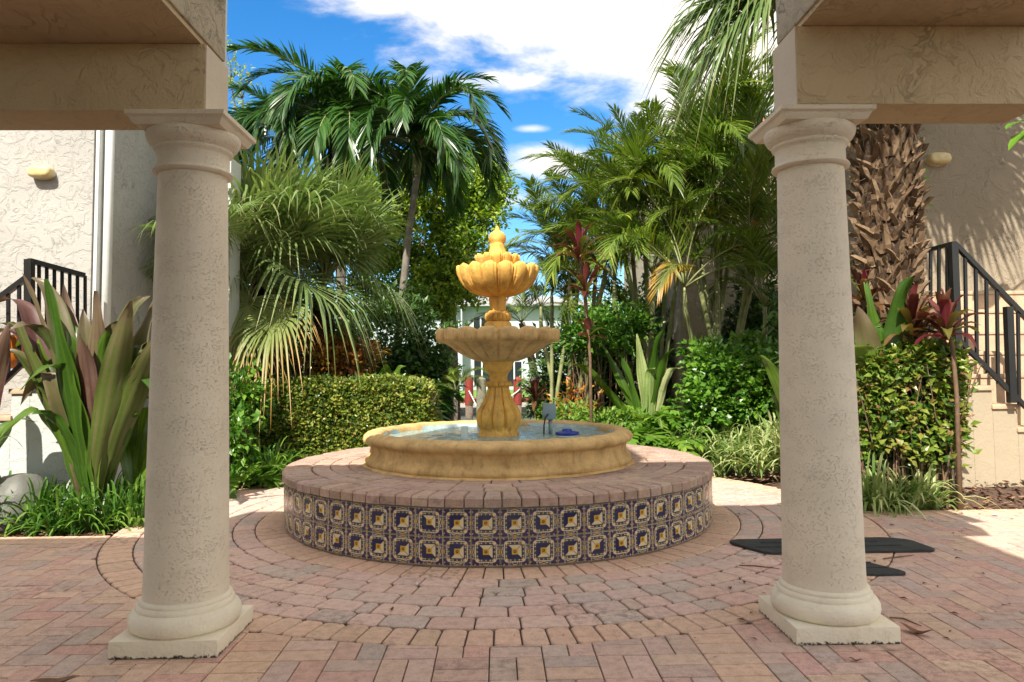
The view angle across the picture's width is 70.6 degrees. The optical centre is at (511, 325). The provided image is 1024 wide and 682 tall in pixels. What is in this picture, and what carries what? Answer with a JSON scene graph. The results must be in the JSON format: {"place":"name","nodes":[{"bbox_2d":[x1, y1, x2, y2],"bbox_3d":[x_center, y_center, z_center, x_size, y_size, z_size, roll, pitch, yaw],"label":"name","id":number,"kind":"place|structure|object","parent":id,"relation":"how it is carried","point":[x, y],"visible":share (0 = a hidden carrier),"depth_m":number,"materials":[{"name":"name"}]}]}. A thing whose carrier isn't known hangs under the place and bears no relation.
{"place":"outdoors","nodes":[
{"label":"outdoors","id":0,"kind":"place"},
{"bbox_2d":[352,296,589,390],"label":"waterfront house","id":1,"kind":"structure","parent":0,"point":[469,313],"depth_m":43.98,"materials":[{"name":"white paint"}]},
{"bbox_2d":[473,360,488,385],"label":"window","id":2,"kind":"structure","parent":1,"relation":"in","point":[478,372],"depth_m":43.82,"materials":[{"name":"white glass"}]},
{"bbox_2d":[507,361,522,384],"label":"window","id":3,"kind":"structure","parent":1,"relation":"in","point":[514,372],"depth_m":43.86,"materials":[{"name":"white glass"}]},
{"bbox_2d":[202,626,779,681],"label":"basketweave paving","id":4,"kind":"structure","parent":0,"point":[251,657],"depth_m":2.74,"materials":[{"name":"brick"}]},
{"bbox_2d":[95,476,894,681],"bbox_3d":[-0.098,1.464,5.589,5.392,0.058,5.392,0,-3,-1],"label":"circular paving","id":5,"kind":"structure","parent":0,"point":[346,594],"depth_m":3.67,"materials":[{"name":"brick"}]},
{"bbox_2d":[86,479,144,531],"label":"liriope clump","id":6,"kind":"object","parent":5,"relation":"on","point":[134,521],"visible":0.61,"depth_m":5.15,"materials":[{"name":"green plant"}]},
{"bbox_2d":[0,536,248,681],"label":"herringbone paving","id":7,"kind":"structure","parent":5,"relation":"on","point":[66,608],"depth_m":3.23,"materials":[{"name":"brick"}]},
{"bbox_2d":[30,675,79,681],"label":"fallen leaf","id":8,"kind":"object","parent":7,"relation":"on","point":[64,679],"visible":1,"depth_m":2.58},
{"bbox_2d":[108,109,255,659],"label":"column","id":9,"kind":"structure","parent":7,"relation":"on","point":[189,604],"depth_m":2.94,"materials":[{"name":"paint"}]},
{"bbox_2d":[0,0,227,129],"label":"arcade wing","id":10,"kind":"structure","parent":9,"relation":"on","point":[84,64],"depth_m":2.95,"materials":[{"name":"paint"}]},
{"bbox_2d":[282,444,713,569],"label":"fountain plinth","id":11,"kind":"structure","parent":5,"relation":"on","point":[348,504],"depth_m":4.21,"materials":[{"name":"tile"}]},
{"bbox_2d":[362,226,633,480],"bbox_3d":[-0.111,0.129,5.670,2.081,1.835,2.079,0,-3,-1],"label":"tiered fountain","id":12,"kind":"object","parent":11,"relation":"on","point":[503,441],"visible":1,"depth_m":5.30,"materials":[{"name":"stone"}]},
{"bbox_2d":[542,403,555,433],"bbox_3d":[0.294,0.750,5.710,0.105,0.263,0.097,0,-3,-1],"label":"pump junction box","id":13,"kind":"object","parent":12,"relation":"on","point":[549,412],"visible":0.89,"depth_m":5.69,"materials":[{"name":"grey plastic"}]},
{"bbox_2d":[730,537,934,553],"bbox_3d":[1.936,1.341,4.413,1.146,0.020,0.320,0,-3,-1],"label":"rubber mat","id":14,"kind":"object","parent":5,"relation":"on","point":[872,545],"visible":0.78,"depth_m":4.37,"materials":[{"name":"rubber"}]},
{"bbox_2d":[731,509,1023,681],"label":"herringbone paving","id":15,"kind":"structure","parent":5,"relation":"on","point":[975,648],"depth_m":3.19,"materials":[{"name":"brick"}]},
{"bbox_2d":[748,104,900,645],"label":"column","id":16,"kind":"structure","parent":15,"relation":"on","point":[821,593],"depth_m":3.02,"materials":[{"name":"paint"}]},
{"bbox_2d":[773,0,1023,123],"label":"arcade wing","id":17,"kind":"structure","parent":16,"relation":"on","point":[929,61],"depth_m":3.02,"materials":[{"name":"paint"}]},
{"bbox_2d":[1005,119,1023,150],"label":"vine","id":18,"kind":"object","parent":17,"relation":"attached to","point":[1019,136],"visible":0.97,"depth_m":5.74,"materials":[{"name":"green plant"}]},
{"bbox_2d":[866,561,905,575],"bbox_3d":[1.848,1.314,3.942,0.455,0.020,0.300,0,-3,-1],"label":"rubber mat","id":19,"kind":"object","parent":5,"relation":"on","point":[873,569],"visible":0.37,"depth_m":3.82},
{"bbox_2d":[461,413,534,419],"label":"canal water","id":20,"kind":"structure","parent":0,"point":[474,416],"depth_m":28.35,"materials":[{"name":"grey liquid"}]},
{"bbox_2d":[465,377,472,417],"bbox_3d":[-1.673,3.111,28.238,0.332,2.298,0.340,0,-3,-1],"label":"piling","id":21,"kind":"object","parent":20,"relation":"in","point":[468,406],"visible":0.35,"depth_m":28.12,"materials":[{"name":"red wood"}]},
{"bbox_2d":[476,377,485,413],"bbox_3d":[-1.172,3.102,27.648,0.390,2.238,0.400,0,-3,-1],"label":"piling","id":22,"kind":"object","parent":20,"relation":"in","point":[480,394],"visible":0.46,"depth_m":27.52,"materials":[{"name":"grey wood"}]},
{"bbox_2d":[513,377,521,416],"bbox_3d":[0.228,3.130,28.278,0.332,2.230,0.340,0,-3,-1],"label":"piling","id":23,"kind":"object","parent":20,"relation":"in","point":[517,396],"visible":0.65,"depth_m":28.17,"materials":[{"name":"red wood"}]},
{"bbox_2d":[226,0,777,337],"label":"sky","id":24,"kind":"structure","parent":0,"point":[546,57],"materials":[{"name":"blue"}]},
{"bbox_2d":[0,467,1023,536],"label":"ground","id":25,"kind":"structure","parent":0,"point":[763,482],"depth_m":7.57,"materials":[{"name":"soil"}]},
{"bbox_2d":[0,322,34,447],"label":"crinum lily","id":26,"kind":"object","parent":25,"relation":"on","point":[4,348],"visible":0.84,"depth_m":5.10,"materials":[{"name":"green plant"}]},
{"bbox_2d":[0,473,55,536],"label":"boulder","id":27,"kind":"object","parent":25,"relation":"on","point":[17,485],"visible":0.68,"depth_m":5.16,"materials":[{"name":"stone"}]},
{"bbox_2d":[0,476,81,536],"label":"liriope clump","id":28,"kind":"object","parent":25,"relation":"on","point":[29,506],"visible":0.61,"depth_m":5.09,"materials":[{"name":"green plant"}]},
{"bbox_2d":[3,488,104,537],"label":"liriope clump","id":29,"kind":"object","parent":25,"relation":"on","point":[57,515],"visible":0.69,"depth_m":5.03,"materials":[{"name":"green plant"}]},
{"bbox_2d":[0,388,122,497],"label":"outside stair","id":30,"kind":"object","parent":25,"relation":"on","point":[39,451],"visible":0.27,"depth_m":5.62,"materials":[{"name":"paint"}]},
{"bbox_2d":[11,334,23,368],"bbox_3d":[-4.024,0.219,5.912,0.400,0.270,0.400,0,-3,-1],"label":"plant pot","id":31,"kind":"object","parent":30,"relation":"on","point":[13,355],"visible":0.08,"depth_m":5.75,"materials":[{"name":"orange ceramic"}]},
{"bbox_2d":[0,258,86,385],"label":"stair railing","id":32,"kind":"object","parent":30,"relation":"on","point":[30,264],"visible":0.48,"depth_m":5.67,"materials":[{"name":"black metal"}]},
{"bbox_2d":[24,487,102,536],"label":"liriope clump","id":33,"kind":"object","parent":25,"relation":"on","point":[68,514],"visible":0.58,"depth_m":5.10,"materials":[{"name":"green plant"}]},
{"bbox_2d":[0,273,152,534],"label":"crinum lily","id":34,"kind":"object","parent":25,"relation":"on","point":[88,381],"visible":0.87,"depth_m":5.25,"materials":[{"name":"green plant"}]},
{"bbox_2d":[45,482,130,535],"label":"liriope clump","id":35,"kind":"object","parent":25,"relation":"on","point":[91,527],"visible":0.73,"depth_m":5.08,"materials":[{"name":"green plant"}]},
{"bbox_2d":[65,476,143,534],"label":"liriope clump","id":36,"kind":"object","parent":25,"relation":"on","point":[118,504],"visible":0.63,"depth_m":5.17,"materials":[{"name":"green plant"}]},
{"bbox_2d":[70,470,139,535],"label":"liriope clump","id":37,"kind":"object","parent":25,"relation":"on","point":[116,485],"visible":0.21,"depth_m":5.23,"materials":[{"name":"green plant"}]},
{"bbox_2d":[0,0,240,457],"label":"stucco house","id":38,"kind":"structure","parent":25,"relation":"on","point":[89,204],"depth_m":6.31,"materials":[{"name":"white paint"}]},
{"bbox_2d":[27,166,55,179],"bbox_3d":[-4.074,-1.323,6.252,0.209,0.119,0.097,0,-3,-1],"label":"wall light","id":39,"kind":"object","parent":38,"relation":"attached to","point":[42,172],"visible":1,"depth_m":6.21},
{"bbox_2d":[120,407,148,503],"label":"crinum lily","id":40,"kind":"object","parent":25,"relation":"on","point":[133,460],"visible":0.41,"depth_m":5.51,"materials":[{"name":"green plant"}]},
{"bbox_2d":[124,193,268,295],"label":"fan palm","id":41,"kind":"object","parent":25,"relation":"on","point":[232,212],"visible":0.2,"depth_m":7.08,"materials":[{"name":"green plant"}]},
{"bbox_2d":[226,35,262,117],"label":"broadleaf tree","id":42,"kind":"object","parent":25,"relation":"on","point":[241,95],"visible":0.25,"depth_m":15.15,"materials":[{"name":"green plant"}]},
{"bbox_2d":[146,174,351,453],"bbox_3d":[-3.127,0.005,8.381,2.627,3.402,2.758,0,-3,-1],"label":"fan palm","id":43,"kind":"object","parent":25,"relation":"on","point":[260,239],"visible":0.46,"depth_m":7.92,"materials":[{"name":"green plant"}]},
{"bbox_2d":[229,459,283,498],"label":"fern","id":44,"kind":"object","parent":25,"relation":"on","point":[236,479],"visible":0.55,"depth_m":6.75,"materials":[{"name":"green plant"}]},
{"bbox_2d":[229,352,284,489],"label":"shrub","id":45,"kind":"object","parent":25,"relation":"on","point":[242,420],"visible":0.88,"depth_m":7.11,"materials":[{"name":"green plant"}]},
{"bbox_2d":[229,435,290,488],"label":"liriope clump","id":46,"kind":"object","parent":25,"relation":"on","point":[255,455],"visible":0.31,"depth_m":6.92,"materials":[{"name":"green plant"}]},
{"bbox_2d":[141,132,384,410],"bbox_3d":[-3.177,-0.325,8.711,3.497,4.102,3.828,0,-3,-1],"label":"fan palm","id":47,"kind":"object","parent":25,"relation":"on","point":[281,189],"visible":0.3,"depth_m":8.14,"materials":[{"name":"green plant"}]},
{"bbox_2d":[235,436,310,486],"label":"liriope clump","id":48,"kind":"object","parent":25,"relation":"on","point":[275,460],"visible":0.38,"depth_m":7.03,"materials":[{"name":"green plant"}]},
{"bbox_2d":[228,81,333,376],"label":"feather palm","id":49,"kind":"object","parent":25,"relation":"on","point":[264,129],"visible":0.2,"depth_m":12.90,"materials":[{"name":"green plant"}]},
{"bbox_2d":[276,272,359,380],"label":"shrub","id":50,"kind":"object","parent":25,"relation":"on","point":[295,365],"visible":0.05,"depth_m":11.47,"materials":[{"name":"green plant"}]},
{"bbox_2d":[238,150,428,376],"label":"fan palm","id":51,"kind":"object","parent":25,"relation":"on","point":[370,224],"visible":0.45,"depth_m":9.23,"materials":[{"name":"green plant"}]},
{"bbox_2d":[280,326,391,377],"bbox_3d":[-2.243,0.876,9.304,1.085,1.736,1.357,-3,-4,40],"label":"croton","id":52,"kind":"object","parent":25,"relation":"on","point":[343,363],"visible":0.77,"depth_m":9.16,"materials":[{"name":"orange plant"}]},
{"bbox_2d":[227,35,452,322],"bbox_3d":[-3.008,-1.399,12.741,4.059,6.714,3.892,0,-3,-1],"label":"feather palm","id":53,"kind":"object","parent":25,"relation":"on","point":[315,104],"visible":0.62,"depth_m":11.86,"materials":[{"name":"green plant"}]},
{"bbox_2d":[250,372,442,463],"bbox_3d":[-1.831,1.127,8.127,2.138,1.220,1.204,0,-3,-1],"label":"hedge","id":54,"kind":"object","parent":25,"relation":"on","point":[322,415],"visible":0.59,"depth_m":7.66,"materials":[{"name":"green plant"}]},
{"bbox_2d":[304,279,473,420],"bbox_3d":[-1.970,0.564,11.546,2.720,2.687,1.913,0,-3,-1],"label":"shrub","id":55,"kind":"object","parent":25,"relation":"on","point":[409,355],"visible":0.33,"depth_m":11.29,"materials":[{"name":"green plant"}]},
{"bbox_2d":[314,58,512,340],"bbox_3d":[-1.467,-1.175,12.057,3.251,6.158,3.291,3,-5,-43],"label":"feather palm","id":56,"kind":"object","parent":25,"relation":"on","point":[424,120],"visible":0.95,"depth_m":11.75,"materials":[{"name":"green plant"}]},
{"bbox_2d":[331,144,522,419],"bbox_3d":[-2.201,-1.025,15.899,4.984,6.312,3.454,0,-3,-1],"label":"broadleaf tree","id":57,"kind":"object","parent":25,"relation":"on","point":[431,271],"visible":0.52,"depth_m":15.30,"materials":[{"name":"green plant"}]},
{"bbox_2d":[417,341,459,418],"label":"shrub","id":58,"kind":"object","parent":25,"relation":"on","point":[457,381],"visible":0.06,"depth_m":11.86,"materials":[{"name":"green plant"}]},
{"bbox_2d":[435,383,464,420],"bbox_3d":[-1.406,1.074,9.231,1.623,0.807,1.710,0,-3,-1],"label":"cycad","id":59,"kind":"object","parent":25,"relation":"on","point":[445,403],"visible":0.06,"depth_m":9.48,"materials":[{"name":"green plant"}]},
{"bbox_2d":[436,365,488,420],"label":"young palm","id":60,"kind":"object","parent":25,"relation":"on","point":[454,377],"visible":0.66,"depth_m":10.41,"materials":[{"name":"green plant"}]},
{"bbox_2d":[467,287,566,380],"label":"young palm","id":61,"kind":"object","parent":25,"relation":"on","point":[522,323],"visible":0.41,"depth_m":13.48,"materials":[{"name":"green plant"}]},
{"bbox_2d":[518,376,549,419],"bbox_3d":[0.434,1.356,11.953,0.677,1.030,0.644,0,-3,-1],"label":"cordyline","id":62,"kind":"object","parent":25,"relation":"on","point":[533,387],"visible":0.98,"depth_m":11.93,"materials":[{"name":"red plant"}]},
{"bbox_2d":[486,234,633,403],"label":"areca palm","id":63,"kind":"object","parent":25,"relation":"on","point":[536,290],"visible":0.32,"depth_m":11.45,"materials":[{"name":"green plant"}]},
{"bbox_2d":[547,376,604,420],"bbox_3d":[0.784,1.133,8.673,0.779,1.098,0.556,-2,-4,25],"label":"croton","id":64,"kind":"object","parent":25,"relation":"on","point":[567,399],"visible":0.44,"depth_m":8.71,"materials":[{"name":"orange plant"}]},
{"bbox_2d":[515,302,640,419],"bbox_3d":[1.207,0.878,12.991,2.349,2.608,1.865,0,-3,-1],"label":"shrub","id":65,"kind":"object","parent":25,"relation":"on","point":[542,363],"visible":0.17,"depth_m":12.68,"materials":[{"name":"green plant"}]},
{"bbox_2d":[549,221,608,422],"bbox_3d":[0.733,0.266,7.760,0.636,2.718,0.725,0,-3,-1],"label":"cordyline","id":66,"kind":"object","parent":25,"relation":"on","point":[579,239],"visible":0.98,"depth_m":7.71,"materials":[{"name":"red plant"}]},
{"bbox_2d":[504,115,678,411],"bbox_3d":[0.901,-0.607,10.595,2.928,4.822,3.240,0,-3,-1],"label":"areca palm","id":67,"kind":"object","parent":25,"relation":"on","point":[536,205],"visible":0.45,"depth_m":10.47,"materials":[{"name":"green plant"}]},
{"bbox_2d":[531,397,654,432],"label":"shrub","id":68,"kind":"object","parent":25,"relation":"on","point":[603,417],"visible":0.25,"depth_m":8.06,"materials":[{"name":"green plant"}]},
{"bbox_2d":[550,297,665,421],"bbox_3d":[1.214,0.666,9.043,1.519,2.063,1.246,0,-3,-1],"label":"shrub","id":69,"kind":"object","parent":25,"relation":"on","point":[623,329],"visible":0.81,"depth_m":9.02,"materials":[{"name":"green plant"}]},
{"bbox_2d":[566,257,675,417],"bbox_3d":[2.314,0.439,12.606,2.927,3.356,1.994,0,-3,-1],"label":"shrub","id":70,"kind":"object","parent":25,"relation":"on","point":[658,328],"visible":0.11,"depth_m":12.29,"materials":[{"name":"green plant"}]},
{"bbox_2d":[593,416,681,447],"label":"fern","id":71,"kind":"object","parent":25,"relation":"on","point":[645,434],"visible":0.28,"depth_m":7.74,"materials":[{"name":"green plant"}]},
{"bbox_2d":[596,402,686,438],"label":"fern","id":72,"kind":"object","parent":25,"relation":"on","point":[641,416],"visible":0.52,"depth_m":8.17,"materials":[{"name":"green plant"}]},
{"bbox_2d":[514,71,776,406],"bbox_3d":[1.861,-1.029,10.080,3.654,5.588,3.460,0,-3,-1],"label":"areca palm","id":73,"kind":"object","parent":25,"relation":"on","point":[647,120],"visible":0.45,"depth_m":9.68,"materials":[{"name":"green plant"}]},
{"bbox_2d":[553,25,777,435],"bbox_3d":[2.729,-1.097,9.541,4.525,5.653,4.143,0,-3,-1],"label":"areca palm","id":74,"kind":"object","parent":25,"relation":"on","point":[754,173],"visible":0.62,"depth_m":9.11,"materials":[{"name":"green plant"}]},
{"bbox_2d":[636,427,720,461],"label":"fern","id":75,"kind":"object","parent":25,"relation":"on","point":[681,444],"visible":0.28,"depth_m":7.56,"materials":[{"name":"green plant"}]},
{"bbox_2d":[681,426,753,477],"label":"variegated liriope","id":76,"kind":"object","parent":25,"relation":"on","point":[719,468],"visible":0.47,"depth_m":7.45,"materials":[{"name":"plant"}]},
{"bbox_2d":[659,325,778,470],"bbox_3d":[2.471,0.814,8.330,1.658,1.671,1.415,0,-3,-1],"label":"shrub","id":77,"kind":"object","parent":25,"relation":"on","point":[720,382],"visible":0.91,"depth_m":8.04,"materials":[{"name":"green plant"}]},
{"bbox_2d":[695,423,764,469],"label":"variegated liriope","id":78,"kind":"object","parent":25,"relation":"on","point":[716,442],"visible":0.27,"depth_m":7.67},
{"bbox_2d":[702,427,777,480],"bbox_3d":[2.405,1.275,7.339,0.764,0.502,0.893,-2,-4,30],"label":"variegated liriope","id":79,"kind":"object","parent":25,"relation":"on","point":[737,467],"visible":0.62,"depth_m":7.31,"materials":[{"name":"plant"}]},
{"bbox_2d":[706,415,779,479],"bbox_3d":[2.406,1.192,7.179,0.998,0.586,0.885,-2,-4,21],"label":"variegated liriope","id":80,"kind":"object","parent":25,"relation":"on","point":[757,469],"visible":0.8,"depth_m":7.12,"materials":[{"name":"plant"}]},
{"bbox_2d":[715,410,776,468],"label":"variegated liriope","id":81,"kind":"object","parent":25,"relation":"on","point":[766,425],"visible":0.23,"depth_m":7.36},
{"bbox_2d":[721,272,778,435],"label":"shrub","id":82,"kind":"object","parent":25,"relation":"on","point":[754,321],"visible":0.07,"depth_m":10.53,"materials":[{"name":"green plant"}]},
{"bbox_2d":[735,408,779,464],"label":"variegated liriope","id":83,"kind":"object","parent":25,"relation":"on","point":[770,419],"visible":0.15,"depth_m":7.55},
{"bbox_2d":[736,427,779,472],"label":"variegated liriope","id":84,"kind":"object","parent":25,"relation":"on","point":[774,468],"visible":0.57,"depth_m":7.02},
{"bbox_2d":[637,0,936,485],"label":"booted palm","id":85,"kind":"object","parent":25,"relation":"on","point":[887,198],"visible":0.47,"depth_m":6.17,"materials":[{"name":"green plant"}]},
{"bbox_2d":[754,233,855,424],"bbox_3d":[3.441,0.109,7.646,1.592,2.991,2.012,0,-3,-1],"label":"shrub","id":86,"kind":"object","parent":25,"relation":"on","point":[771,315],"visible":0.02,"depth_m":7.92,"materials":[{"name":"green plant"}]},
{"bbox_2d":[850,267,884,470],"bbox_3d":[3.086,0.472,6.229,0.542,2.090,0.574,0,-3,-16],"label":"cordyline","id":87,"kind":"object","parent":25,"relation":"on","point":[864,278],"visible":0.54,"depth_m":6.24,"materials":[{"name":"red plant"}]},
{"bbox_2d":[862,459,928,517],"bbox_3d":[2.833,1.248,5.563,0.736,0.432,0.653,2,-4,-35],"label":"variegated liriope","id":88,"kind":"object","parent":25,"relation":"on","point":[880,500],"visible":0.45,"depth_m":5.49,"materials":[{"name":"plant"}]},
{"bbox_2d":[768,473,1023,509],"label":"planting bed","id":89,"kind":"object","parent":25,"relation":"on","point":[993,491],"visible":0.08,"depth_m":5.81,"materials":[{"name":"soil"}]},
{"bbox_2d":[746,421,779,470],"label":"variegated liriope","id":90,"kind":"object","parent":89,"relation":"on","point":[778,438],"visible":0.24,"depth_m":6.83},
{"bbox_2d":[760,355,779,422],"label":"crinum lily","id":91,"kind":"object","parent":89,"relation":"on","point":[772,369],"visible":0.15,"depth_m":6.32,"materials":[{"name":"green plant"}]},
{"bbox_2d":[854,277,923,442],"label":"crinum lily","id":92,"kind":"object","parent":89,"relation":"on","point":[869,334],"visible":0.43,"depth_m":5.77,"materials":[{"name":"green plant"}]},
{"bbox_2d":[861,450,931,520],"bbox_3d":[2.758,1.202,5.530,0.876,0.492,0.749,-2,-4,27],"label":"variegated liriope","id":93,"kind":"object","parent":89,"relation":"on","point":[866,487],"visible":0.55,"depth_m":5.50,"materials":[{"name":"plant"}]},
{"bbox_2d":[862,463,941,516],"bbox_3d":[2.928,1.260,5.615,0.718,0.394,0.819,0,-3,-7],"label":"variegated liriope","id":94,"kind":"object","parent":89,"relation":"on","point":[896,498],"visible":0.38,"depth_m":5.52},
{"bbox_2d":[870,461,957,512],"bbox_3d":[3.057,1.261,5.630,0.772,0.392,0.682,-4,-4,43],"label":"variegated liriope","id":95,"kind":"object","parent":89,"relation":"on","point":[915,487],"visible":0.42,"depth_m":5.52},
{"bbox_2d":[854,333,981,509],"bbox_3d":[3.194,0.766,5.783,1.127,1.432,0.580,0,-3,-1],"label":"clipped shrub","id":96,"kind":"object","parent":89,"relation":"on","point":[909,409],"visible":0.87,"depth_m":5.67,"materials":[{"name":"green plant"}]},
{"bbox_2d":[901,464,971,509],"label":"variegated liriope","id":97,"kind":"object","parent":89,"relation":"on","point":[922,500],"visible":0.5,"depth_m":5.55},
{"bbox_2d":[876,461,1003,512],"bbox_3d":[3.232,1.211,5.658,0.794,0.466,0.704,0,-3,-12],"label":"variegated liriope","id":98,"kind":"object","parent":89,"relation":"on","point":[931,473],"visible":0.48,"depth_m":5.57,"materials":[{"name":"plant"}]},
{"bbox_2d":[866,469,951,515],"bbox_3d":[2.999,1.274,5.555,0.699,0.376,0.593,0,-3,-7],"label":"variegated liriope","id":99,"kind":"object","parent":25,"relation":"on","point":[893,495],"visible":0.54,"depth_m":5.48,"materials":[{"name":"plant"}]},
{"bbox_2d":[876,283,962,488],"bbox_3d":[3.252,0.577,5.772,0.639,1.825,0.654,-2,-4,22],"label":"cordyline","id":100,"kind":"object","parent":25,"relation":"on","point":[910,309],"visible":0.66,"depth_m":5.76,"materials":[{"name":"red plant"}]},
{"bbox_2d":[845,114,1023,471],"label":"stucco house","id":101,"kind":"structure","parent":25,"relation":"on","point":[976,188],"depth_m":6.93,"materials":[{"name":"paint"}]},
{"bbox_2d":[924,152,951,166],"bbox_3d":[4.068,-1.587,6.894,0.224,0.127,0.097,0,-3,-1],"label":"wall light","id":102,"kind":"object","parent":101,"relation":"attached to","point":[936,159],"visible":1,"depth_m":6.85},
{"bbox_2d":[902,288,989,509],"bbox_3d":[3.364,0.589,5.530,0.610,1.771,0.606,0,-3,-1],"label":"cordyline","id":103,"kind":"object","parent":25,"relation":"on","point":[947,317],"visible":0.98,"depth_m":5.54,"materials":[{"name":"red plant"}]},
{"bbox_2d":[923,291,1023,486],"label":"outside stair","id":104,"kind":"object","parent":25,"relation":"on","point":[997,434],"visible":0.3,"depth_m":6.00,"materials":[{"name":"paint"}]},
{"bbox_2d":[920,241,1023,408],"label":"stair railing","id":105,"kind":"object","parent":104,"relation":"attached to","point":[1010,385],"visible":0.77,"depth_m":5.98,"materials":[{"name":"black metal"}]},
{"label":"variegated liriope","id":106,"kind":"object","parent":25,"relation":"on","visible":0},
{"bbox_2d":[558,328,682,415],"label":"sword leaf plant","id":107,"kind":"object","parent":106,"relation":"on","point":[653,378],"visible":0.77,"depth_m":8.62,"materials":[{"name":"plant"}]},
{"bbox_2d":[624,118,777,434],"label":"stucco house","id":108,"kind":"structure","parent":0,"point":[698,326],"depth_m":11.65,"materials":[{"name":"concrete"}]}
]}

